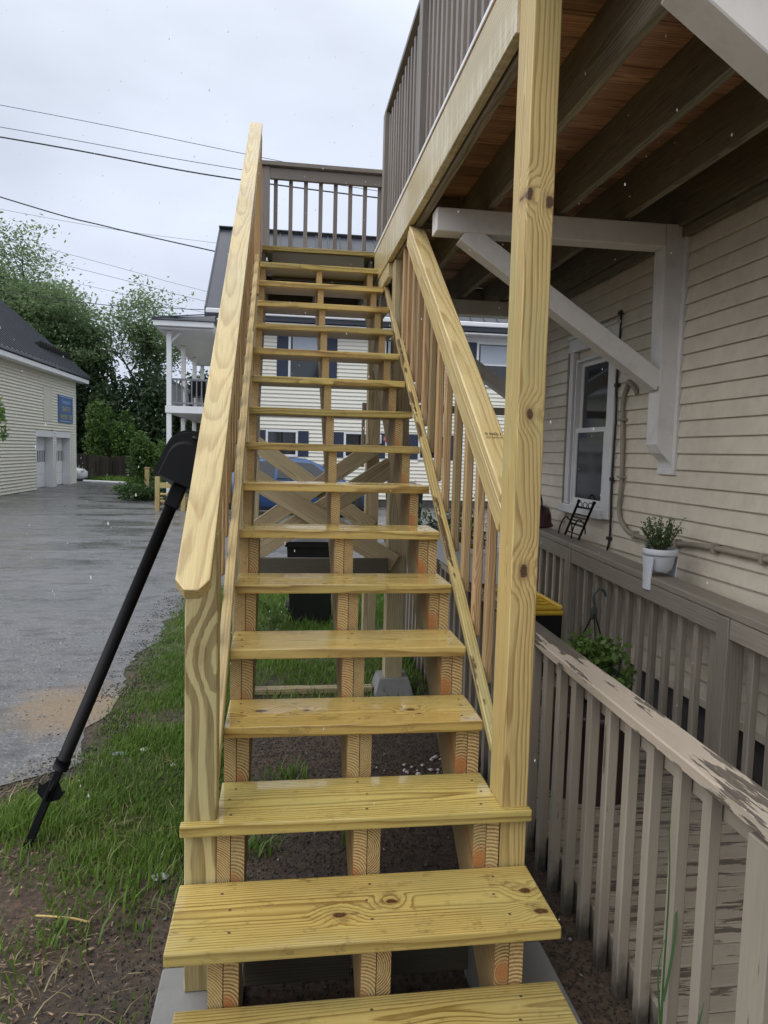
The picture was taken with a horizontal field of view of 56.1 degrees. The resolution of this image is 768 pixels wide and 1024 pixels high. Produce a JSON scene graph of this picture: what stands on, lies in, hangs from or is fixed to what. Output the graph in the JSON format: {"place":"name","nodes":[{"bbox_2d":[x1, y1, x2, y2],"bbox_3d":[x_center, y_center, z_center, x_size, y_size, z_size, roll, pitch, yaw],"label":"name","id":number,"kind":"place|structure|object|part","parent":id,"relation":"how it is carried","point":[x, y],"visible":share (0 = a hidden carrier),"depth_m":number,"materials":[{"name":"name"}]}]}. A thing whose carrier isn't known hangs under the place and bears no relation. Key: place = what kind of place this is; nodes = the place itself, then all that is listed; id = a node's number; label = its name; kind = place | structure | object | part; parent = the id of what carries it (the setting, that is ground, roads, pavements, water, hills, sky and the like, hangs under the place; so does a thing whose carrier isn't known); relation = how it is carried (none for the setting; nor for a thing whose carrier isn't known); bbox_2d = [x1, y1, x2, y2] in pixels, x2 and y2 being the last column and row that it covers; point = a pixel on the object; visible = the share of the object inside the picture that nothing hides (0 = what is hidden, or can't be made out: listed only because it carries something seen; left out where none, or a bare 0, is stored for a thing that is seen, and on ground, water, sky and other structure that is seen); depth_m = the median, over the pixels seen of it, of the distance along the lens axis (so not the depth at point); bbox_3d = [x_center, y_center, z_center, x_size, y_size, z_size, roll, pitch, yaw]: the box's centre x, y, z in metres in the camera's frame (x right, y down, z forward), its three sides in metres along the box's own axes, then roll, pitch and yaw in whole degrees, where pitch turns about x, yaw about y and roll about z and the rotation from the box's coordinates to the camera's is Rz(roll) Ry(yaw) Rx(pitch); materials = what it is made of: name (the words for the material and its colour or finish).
{"place":"outdoors","nodes":[
{"label":"outdoors","id":0,"kind":"place"},
{"bbox_2d":[0,847,181,1023],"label":"grass","id":1,"kind":"structure","parent":0,"point":[43,940],"depth_m":2.66,"materials":[{"name":"green plant"}]},
{"bbox_2d":[3,266,199,311],"bbox_3d":[-12.978,-9.841,30.194,42.002,7.013,0.013,1,5,-8],"label":"overhead wire","id":2,"kind":"object","parent":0,"point":[100,288],"visible":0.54,"depth_m":30.37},
{"bbox_2d":[1,249,202,300],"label":"overhead wire","id":3,"kind":"object","parent":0,"point":[94,272],"visible":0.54,"depth_m":30.26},
{"bbox_2d":[2,236,206,291],"bbox_3d":[-12.952,-10.837,30.111,42.003,8.613,0.013,1,5,-8],"label":"overhead wire","id":4,"kind":"object","parent":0,"point":[103,263],"visible":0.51,"depth_m":30.29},
{"bbox_2d":[87,475,141,484],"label":"grass","id":5,"kind":"structure","parent":0,"point":[114,478],"depth_m":33.38,"materials":[{"name":"green plant"}]},
{"bbox_2d":[1,105,283,161],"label":"overhead wire","id":6,"kind":"object","parent":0,"point":[132,130],"visible":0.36,"depth_m":24.45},
{"bbox_2d":[154,432,198,487],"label":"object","id":7,"kind":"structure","parent":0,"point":[176,463],"depth_m":3.19,"materials":[{"name":"black paint"}]},
{"bbox_2d":[0,136,376,197],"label":"overhead wire","id":8,"kind":"object","parent":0,"point":[168,167],"visible":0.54,"depth_m":24.66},
{"bbox_2d":[1,127,376,190],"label":"overhead wire","id":9,"kind":"object","parent":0,"point":[147,153],"visible":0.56,"depth_m":24.53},
{"bbox_2d":[0,0,418,409],"label":"sky","id":10,"kind":"structure","parent":0,"point":[291,67],"materials":[{"name":"white"}]},
{"bbox_2d":[0,481,499,785],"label":"driveway","id":11,"kind":"structure","parent":0,"point":[81,603],"depth_m":8.21,"materials":[{"name":"grey asphalt"}]},
{"bbox_2d":[77,466,87,480],"bbox_3d":[-16.229,-2.140,34.682,4.200,1.537,1.960,1,5,0],"label":"parked car","id":12,"kind":"object","parent":11,"relation":"on","point":[82,474],"visible":0.16,"depth_m":33.99,"materials":[{"name":"white paint"}]},
{"bbox_2d":[0,630,171,837],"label":"gravel","id":13,"kind":"structure","parent":11,"relation":"on","point":[59,690],"depth_m":5.22,"materials":[{"name":"grey gravel"}]},
{"bbox_2d":[0,588,184,798],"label":"gravel","id":14,"kind":"structure","parent":11,"relation":"on","point":[102,731],"depth_m":5.06,"materials":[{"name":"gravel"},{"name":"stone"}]},
{"bbox_2d":[83,480,125,483],"bbox_3d":[-12.615,-1.348,32.525,2.159,0.150,0.177,3,5,14],"label":"white pipe","id":15,"kind":"object","parent":11,"relation":"on","point":[99,481],"visible":0.76,"depth_m":32.50,"materials":[{"name":"paint"}]},
{"bbox_2d":[81,398,134,461],"bbox_3d":[-13.740,-4.022,35.728,1.454,3.211,2.547,5,6,37],"label":"maple bush","id":16,"kind":"object","parent":11,"relation":"on","point":[104,413],"visible":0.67,"depth_m":35.20,"materials":[{"name":"green plant"}]},
{"bbox_2d":[105,421,145,456],"bbox_3d":[-12.612,-3.344,35.278,1.918,2.259,1.293,-1,6,-32],"label":"maple bush","id":17,"kind":"object","parent":11,"relation":"on","point":[120,443],"visible":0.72,"depth_m":34.96,"materials":[{"name":"green plant"}]},
{"bbox_2d":[125,431,165,483],"bbox_3d":[-9.871,-2.239,30.294,2.050,2.354,1.787,1,5,-8],"label":"round shrub","id":18,"kind":"object","parent":11,"relation":"on","point":[146,453],"visible":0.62,"depth_m":29.94,"materials":[{"name":"green plant"}]},
{"bbox_2d":[229,457,363,516],"bbox_3d":[-2.356,-0.715,19.535,4.200,1.537,1.960,1,5,-8],"label":"parked car","id":19,"kind":"object","parent":11,"relation":"on","point":[314,469],"visible":0.08,"depth_m":18.67,"materials":[{"name":"blue paint"}]},
{"bbox_3d":[-3.280,-1.102,18.581,0.970,0.435,0.200,1,5,-8],"label":"side window","id":20,"kind":"part","parent":19,"relation":"part of","materials":[{"name":"grey glass"}]},
{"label":"side window","id":21,"kind":"part","parent":19,"relation":"part of","materials":[{"name":"grey glass"}]},
{"bbox_2d":[0,584,631,1023],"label":"ground","id":22,"kind":"structure","parent":0,"point":[30,896],"depth_m":2.78,"materials":[{"name":"soil"}]},
{"bbox_2d":[0,396,9,440],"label":"young tree","id":23,"kind":"object","parent":22,"relation":"on","point":[3,436],"visible":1,"depth_m":14.86,"materials":[{"name":"green plant"}]},
{"bbox_2d":[0,242,33,299],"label":"locust tree","id":24,"kind":"object","parent":22,"relation":"on","point":[6,266],"visible":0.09,"depth_m":39.14,"materials":[{"name":"green plant"}]},
{"bbox_2d":[0,299,89,495],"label":"garage","id":25,"kind":"structure","parent":22,"relation":"on","point":[37,358],"depth_m":26.65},
{"bbox_2d":[35,430,54,487],"bbox_3d":[-13.176,-2.013,27.636,0.365,2.220,2.156,1,5,-8],"label":"garage door","id":26,"kind":"structure","parent":25,"relation":"in","point":[44,444],"depth_m":28.45,"materials":[{"name":"white paint"}]},
{"bbox_2d":[55,431,70,486],"bbox_3d":[-13.502,-2.214,29.939,0.365,2.220,2.086,1,5,-8],"label":"garage door","id":27,"kind":"structure","parent":25,"relation":"in","point":[63,440],"depth_m":30.81,"materials":[{"name":"white paint"}]},
{"bbox_2d":[58,394,72,423],"bbox_3d":[-13.284,-4.276,30.054,0.047,1.120,1.950,1,5,-8],"label":"shop sign","id":28,"kind":"object","parent":25,"relation":"attached to","point":[65,409],"visible":1,"depth_m":29.96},
{"bbox_2d":[0,211,108,348],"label":"locust tree","id":29,"kind":"object","parent":22,"relation":"on","point":[23,248],"visible":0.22,"depth_m":36.54,"materials":[{"name":"green plant"}]},
{"bbox_2d":[0,844,140,1023],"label":"wood chips","id":30,"kind":"object","parent":22,"relation":"on","point":[50,984],"visible":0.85,"depth_m":2.48,"materials":[{"name":"brown wood"}]},
{"bbox_2d":[35,915,89,922],"bbox_3d":[-1.173,1.482,2.623,0.204,0.026,0.017,2,5,4],"label":"dry stalk","id":31,"kind":"object","parent":30,"relation":"on","point":[71,918],"visible":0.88,"depth_m":2.62,"materials":[{"name":"plant"}]},
{"bbox_2d":[1,274,139,380],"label":"locust tree","id":32,"kind":"object","parent":22,"relation":"on","point":[82,338],"visible":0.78,"depth_m":36.66,"materials":[{"name":"green plant"}]},
{"bbox_2d":[61,346,102,472],"bbox_3d":[-17.156,-5.367,37.680,4.865,7.807,4.172,1,5,-8],"label":"hedge tree","id":33,"kind":"object","parent":22,"relation":"on","point":[79,427],"visible":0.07,"depth_m":37.15,"materials":[{"name":"green plant"}]},
{"bbox_2d":[0,746,180,1023],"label":"dry grass","id":34,"kind":"structure","parent":22,"relation":"on","point":[23,786],"depth_m":2.90,"materials":[{"name":"beige plant"}]},
{"bbox_2d":[76,453,136,479],"bbox_3d":[-10.924,-1.945,34.868,8.806,1.598,0.190,1,5,-8],"label":"board fence","id":35,"kind":"object","parent":22,"relation":"on","point":[103,466],"visible":0.14,"depth_m":34.45,"materials":[{"name":"brown wood"}]},
{"bbox_2d":[76,343,137,472],"bbox_3d":[-15.352,-5.487,39.201,4.302,7.905,3.732,-3,6,-40],"label":"hedge tree","id":36,"kind":"object","parent":22,"relation":"on","point":[94,373],"visible":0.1,"depth_m":37.97,"materials":[{"name":"green plant"}]},
{"bbox_2d":[22,430,198,848],"bbox_3d":[-1.206,0.546,3.411,0.912,1.867,0.525,0,5,-20],"label":"camera tripod","id":37,"kind":"object","parent":22,"relation":"on","point":[174,467],"visible":0.69,"depth_m":3.20,"materials":[{"name":"black paint"}]},
{"bbox_2d":[83,359,174,475],"bbox_3d":[-13.284,-4.758,38.297,4.559,6.731,4.031,1,5,-8],"label":"hedge tree","id":38,"kind":"object","parent":22,"relation":"on","point":[155,384],"visible":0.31,"depth_m":37.36,"materials":[{"name":"green plant"}]},
{"bbox_2d":[0,583,262,902],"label":"grass","id":39,"kind":"structure","parent":22,"relation":"on","point":[12,812],"depth_m":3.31,"materials":[{"name":"green plant"}]},
{"bbox_2d":[110,482,165,500],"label":"garden plants","id":40,"kind":"object","parent":22,"relation":"on","point":[143,491],"visible":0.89,"depth_m":22.78,"materials":[{"name":"green plant"}]},
{"bbox_2d":[85,275,193,385],"bbox_3d":[-12.985,-7.129,40.147,7.529,11.560,8.022,5,6,39],"label":"locust tree","id":41,"kind":"object","parent":22,"relation":"on","point":[149,346],"visible":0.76,"depth_m":39.13,"materials":[{"name":"green plant"}]},
{"bbox_2d":[144,467,149,486],"bbox_3d":[-7.923,-0.934,24.103,0.170,1.130,0.170,1,5,-8],"label":"wooden post","id":42,"kind":"object","parent":22,"relation":"on","point":[147,476],"visible":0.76,"depth_m":24.02,"materials":[{"name":"brown wood"}]},
{"bbox_2d":[151,872,168,880],"bbox_3d":[-0.908,1.478,2.923,0.074,0.014,0.057,1,5,-8],"label":"stone","id":43,"kind":"object","parent":22,"relation":"on","point":[164,876],"visible":0.47,"depth_m":2.91,"materials":[{"name":"grey stone"}]},
{"bbox_2d":[128,365,198,437],"bbox_3d":[-11.731,-4.764,39.785,4.498,6.517,4.132,1,5,-8],"label":"hedge tree","id":44,"kind":"object","parent":22,"relation":"on","point":[176,423],"visible":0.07,"depth_m":38.87,"materials":[{"name":"green plant"}]},
{"bbox_2d":[142,474,186,495],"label":"garden plants","id":45,"kind":"object","parent":22,"relation":"on","point":[152,480],"visible":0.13,"depth_m":25.09,"materials":[{"name":"green plant"}]},
{"bbox_2d":[155,477,187,510],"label":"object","id":46,"kind":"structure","parent":22,"relation":"on","point":[159,500],"depth_m":19.46,"materials":[{"name":"brown wood"}]},
{"bbox_2d":[0,607,359,973],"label":"grass","id":47,"kind":"structure","parent":22,"relation":"on","point":[253,844],"depth_m":2.96,"materials":[{"name":"green plant"}]},
{"bbox_2d":[150,964,243,1023],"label":"concrete pad","id":48,"kind":"object","parent":22,"relation":"on","point":[172,996],"visible":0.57,"depth_m":2.25,"materials":[{"name":"grey concrete"}]},
{"bbox_2d":[163,0,577,1023],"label":"staircase","id":49,"kind":"structure","parent":48,"relation":"on","point":[231,930],"depth_m":2.46,"materials":[{"name":"brown wood"}]},
{"bbox_2d":[188,369,208,389],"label":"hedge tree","id":50,"kind":"object","parent":22,"relation":"on","point":[206,371],"depth_m":42.65,"materials":[{"name":"green plant"}]},
{"bbox_2d":[258,595,288,630],"bbox_3d":[-1.086,0.964,6.881,0.380,0.372,0.474,1,5,-8],"label":"broadleaf weed","id":51,"kind":"object","parent":22,"relation":"on","point":[274,614],"visible":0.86,"depth_m":6.80,"materials":[{"name":"green plant"}]},
{"bbox_2d":[285,539,330,620],"bbox_3d":[-0.761,0.635,7.357,0.542,0.958,0.645,1,5,-8],"label":"wheelie bin","id":52,"kind":"object","parent":22,"relation":"on","point":[311,606],"visible":0.49,"depth_m":7.12,"materials":[{"name":"black plastic"}]},
{"bbox_2d":[151,225,507,508],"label":"apartment house","id":53,"kind":"structure","parent":22,"relation":"on","point":[189,337],"depth_m":22.19,"materials":[{"name":"beige plastic"}]},
{"bbox_2d":[2,292,203,309],"bbox_3d":[-19.158,-8.175,23.356,27.848,2.325,1.468,1,5,-5],"label":"overhead wire","id":54,"kind":"object","parent":53,"relation":"attached to","point":[99,304],"visible":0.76,"depth_m":24.70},
{"bbox_2d":[0,196,214,251],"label":"overhead wire","id":55,"kind":"object","parent":53,"relation":"attached to","point":[106,226],"visible":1,"depth_m":24.36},
{"bbox_2d":[2,209,212,242],"bbox_3d":[-12.373,-11.339,26.094,34.001,3.311,0.011,1,5,-8],"label":"overhead wire","id":56,"kind":"object","parent":53,"relation":"attached to","point":[101,227],"visible":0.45,"depth_m":26.42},
{"bbox_2d":[188,381,205,406],"bbox_3d":[-5.695,-3.585,21.987,0.480,0.880,0.500,1,5,-8],"label":"porch chair","id":57,"kind":"object","parent":53,"relation":"on","point":[198,389],"visible":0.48,"depth_m":22.16,"materials":[{"name":"black paint"}]},
{"bbox_2d":[260,429,308,456],"bbox_3d":[-3.136,-2.113,22.105,1.630,0.820,0.068,1,5,-8],"label":"window","id":58,"kind":"structure","parent":53,"relation":"in","point":[271,435],"depth_m":22.12,"materials":[{"name":"grey glass"}]},
{"bbox_2d":[277,336,337,378],"bbox_3d":[-2.345,-4.733,21.988,1.830,1.400,0.068,1,5,-8],"label":"window","id":59,"kind":"structure","parent":53,"relation":"in","point":[306,368],"depth_m":21.98,"materials":[{"name":"white paint"}]},
{"bbox_2d":[334,432,384,457],"bbox_3d":[-0.771,-2.080,22.442,1.630,0.820,0.068,1,5,-8],"label":"window","id":60,"kind":"structure","parent":53,"relation":"in","point":[346,438],"depth_m":22.38,"materials":[{"name":"white paint"}]},
{"bbox_2d":[385,338,429,384],"bbox_3d":[0.555,-4.692,22.402,1.830,1.400,0.068,1,5,-8],"label":"window","id":61,"kind":"structure","parent":53,"relation":"in","point":[387,343],"depth_m":22.31,"materials":[{"name":"white paint"}]},
{"bbox_2d":[409,434,453,459],"bbox_3d":[1.556,-2.047,22.773,1.630,0.820,0.068,1,5,-8],"label":"window","id":62,"kind":"structure","parent":53,"relation":"in","point":[413,438],"depth_m":22.68,"materials":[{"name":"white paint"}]},
{"bbox_2d":[468,342,506,386],"bbox_3d":[3.475,-4.651,22.817,1.830,1.400,0.068,1,5,-8],"label":"window","id":63,"kind":"structure","parent":53,"relation":"in","point":[493,355],"depth_m":22.79,"materials":[{"name":"white glass"}]},
{"bbox_2d":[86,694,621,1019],"bbox_3d":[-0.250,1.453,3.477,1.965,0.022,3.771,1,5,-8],"label":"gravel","id":64,"kind":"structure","parent":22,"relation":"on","point":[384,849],"depth_m":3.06,"materials":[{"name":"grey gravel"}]},
{"bbox_2d":[371,670,412,696],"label":"deck block","id":65,"kind":"structure","parent":22,"relation":"on","point":[393,686],"depth_m":5.17,"materials":[{"name":"concrete"}]},
{"bbox_2d":[371,755,440,774],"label":"gravel","id":66,"kind":"structure","parent":22,"relation":"on","point":[430,769],"depth_m":3.98,"materials":[{"name":"grey gravel"}]},
{"bbox_2d":[418,495,486,537],"bbox_3d":[0.790,0.376,9.947,1.533,1.286,1.239,1,5,-8],"label":"porch shrub","id":67,"kind":"object","parent":22,"relation":"on","point":[424,513],"visible":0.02,"depth_m":9.97,"materials":[{"name":"green plant"}]},
{"bbox_2d":[464,941,582,1023],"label":"concrete pad","id":68,"kind":"object","parent":22,"relation":"on","point":[537,966],"visible":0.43,"depth_m":2.42,"materials":[{"name":"grey concrete"}]},
{"bbox_2d":[403,528,767,1023],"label":"porch ramp","id":69,"kind":"structure","parent":22,"relation":"on","point":[605,863],"depth_m":2.64,"materials":[{"name":"paint"}]},
{"bbox_2d":[422,508,498,583],"bbox_3d":[0.473,0.140,4.622,0.223,0.399,1.384,1,5,-8],"label":"planter box","id":70,"kind":"object","parent":69,"relation":"on","point":[441,557],"visible":0.15,"depth_m":4.33,"materials":[{"name":"plastic"}]},
{"bbox_2d":[495,590,562,676],"bbox_3d":[1.010,0.900,5.393,0.480,0.522,0.670,1,5,-8],"label":"storage tote","id":71,"kind":"object","parent":69,"relation":"on","point":[549,613],"visible":0.18,"depth_m":5.10,"materials":[{"name":"black plastic"}]},
{"bbox_2d":[539,495,552,527],"bbox_3d":[1.238,-0.020,5.796,0.256,0.267,0.245,4,5,29],"label":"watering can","id":72,"kind":"object","parent":69,"relation":"on","point":[545,518],"visible":0.32,"depth_m":5.71,"materials":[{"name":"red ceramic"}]},
{"bbox_2d":[558,499,595,539],"bbox_3d":[1.388,0.051,5.195,0.098,0.291,0.438,1,5,-8],"label":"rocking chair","id":73,"kind":"object","parent":69,"relation":"on","point":[593,503],"visible":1,"depth_m":5.16,"materials":[{"name":"black paint"}]},
{"bbox_2d":[640,516,685,589],"bbox_3d":[1.505,0.220,3.925,0.233,0.401,0.246,1,5,-8],"label":"flower pot","id":74,"kind":"object","parent":69,"relation":"on","point":[659,556],"visible":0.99,"depth_m":3.88,"materials":[{"name":"plastic"}]},
{"bbox_2d":[538,196,767,786],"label":"house","id":75,"kind":"structure","parent":22,"relation":"on","point":[714,489],"depth_m":4.01,"materials":[{"name":"plastic"}]},
{"bbox_2d":[261,0,767,474],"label":"deck","id":76,"kind":"structure","parent":75,"relation":"attached to","point":[449,131],"depth_m":3.75,"materials":[{"name":"brown wood"}]},
{"bbox_2d":[559,320,622,519],"bbox_3d":[1.569,-0.653,5.343,0.170,1.365,0.860,1,5,-8],"label":"window","id":77,"kind":"structure","parent":75,"relation":"in","point":[592,456],"depth_m":5.41,"materials":[{"name":"white glass"}]},
{"bbox_2d":[606,310,623,549],"bbox_3d":[1.571,-0.524,4.931,0.034,1.684,0.062,-1,5,-23],"label":"thin cable","id":78,"kind":"object","parent":75,"relation":"attached to","point":[616,386],"visible":0.86,"depth_m":4.92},
{"bbox_2d":[617,379,767,564],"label":"conduit","id":79,"kind":"object","parent":75,"relation":"attached to","point":[717,548],"visible":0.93,"depth_m":4.61,"materials":[{"name":"paint"}]},
{"bbox_2d":[657,796,676,1023],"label":"plant","id":80,"kind":"object","parent":22,"relation":"on","point":[664,992],"visible":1,"depth_m":1.99,"materials":[{"name":"green plant"}]},
{"bbox_2d":[697,1003,703,1023],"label":"plant","id":81,"kind":"object","parent":22,"relation":"on","point":[699,1019],"visible":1,"depth_m":1.84,"materials":[{"name":"green plant"}]},
{"bbox_2d":[255,593,428,698],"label":"grass","id":82,"kind":"structure","parent":0,"point":[325,664],"depth_m":5.77,"materials":[{"name":"green plant"}]},
{"bbox_2d":[0,6,732,919],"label":"raindrops","id":83,"kind":"object","parent":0,"point":[306,324],"visible":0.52,"depth_m":3.60,"materials":[{"name":"liquid"}]},
{"bbox_2d":[384,481,422,541],"bbox_3d":[0.364,0.014,13.699,0.705,1.197,0.834,1,5,-8],"label":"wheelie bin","id":84,"kind":"object","parent":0,"point":[420,497],"visible":0.07,"depth_m":13.39,"materials":[{"name":"black plastic"}]},
{"bbox_2d":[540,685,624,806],"bbox_3d":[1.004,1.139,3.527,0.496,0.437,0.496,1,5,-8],"label":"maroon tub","id":85,"kind":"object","parent":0,"point":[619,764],"visible":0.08,"depth_m":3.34,"materials":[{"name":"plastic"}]},
{"bbox_2d":[562,587,644,703],"bbox_3d":[1.040,0.643,3.510,0.376,0.550,0.404,5,6,36],"label":"hanging basket","id":86,"kind":"object","parent":85,"relation":"on","point":[602,655],"visible":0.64,"depth_m":3.46,"materials":[{"name":"green plastic"}]}
]}

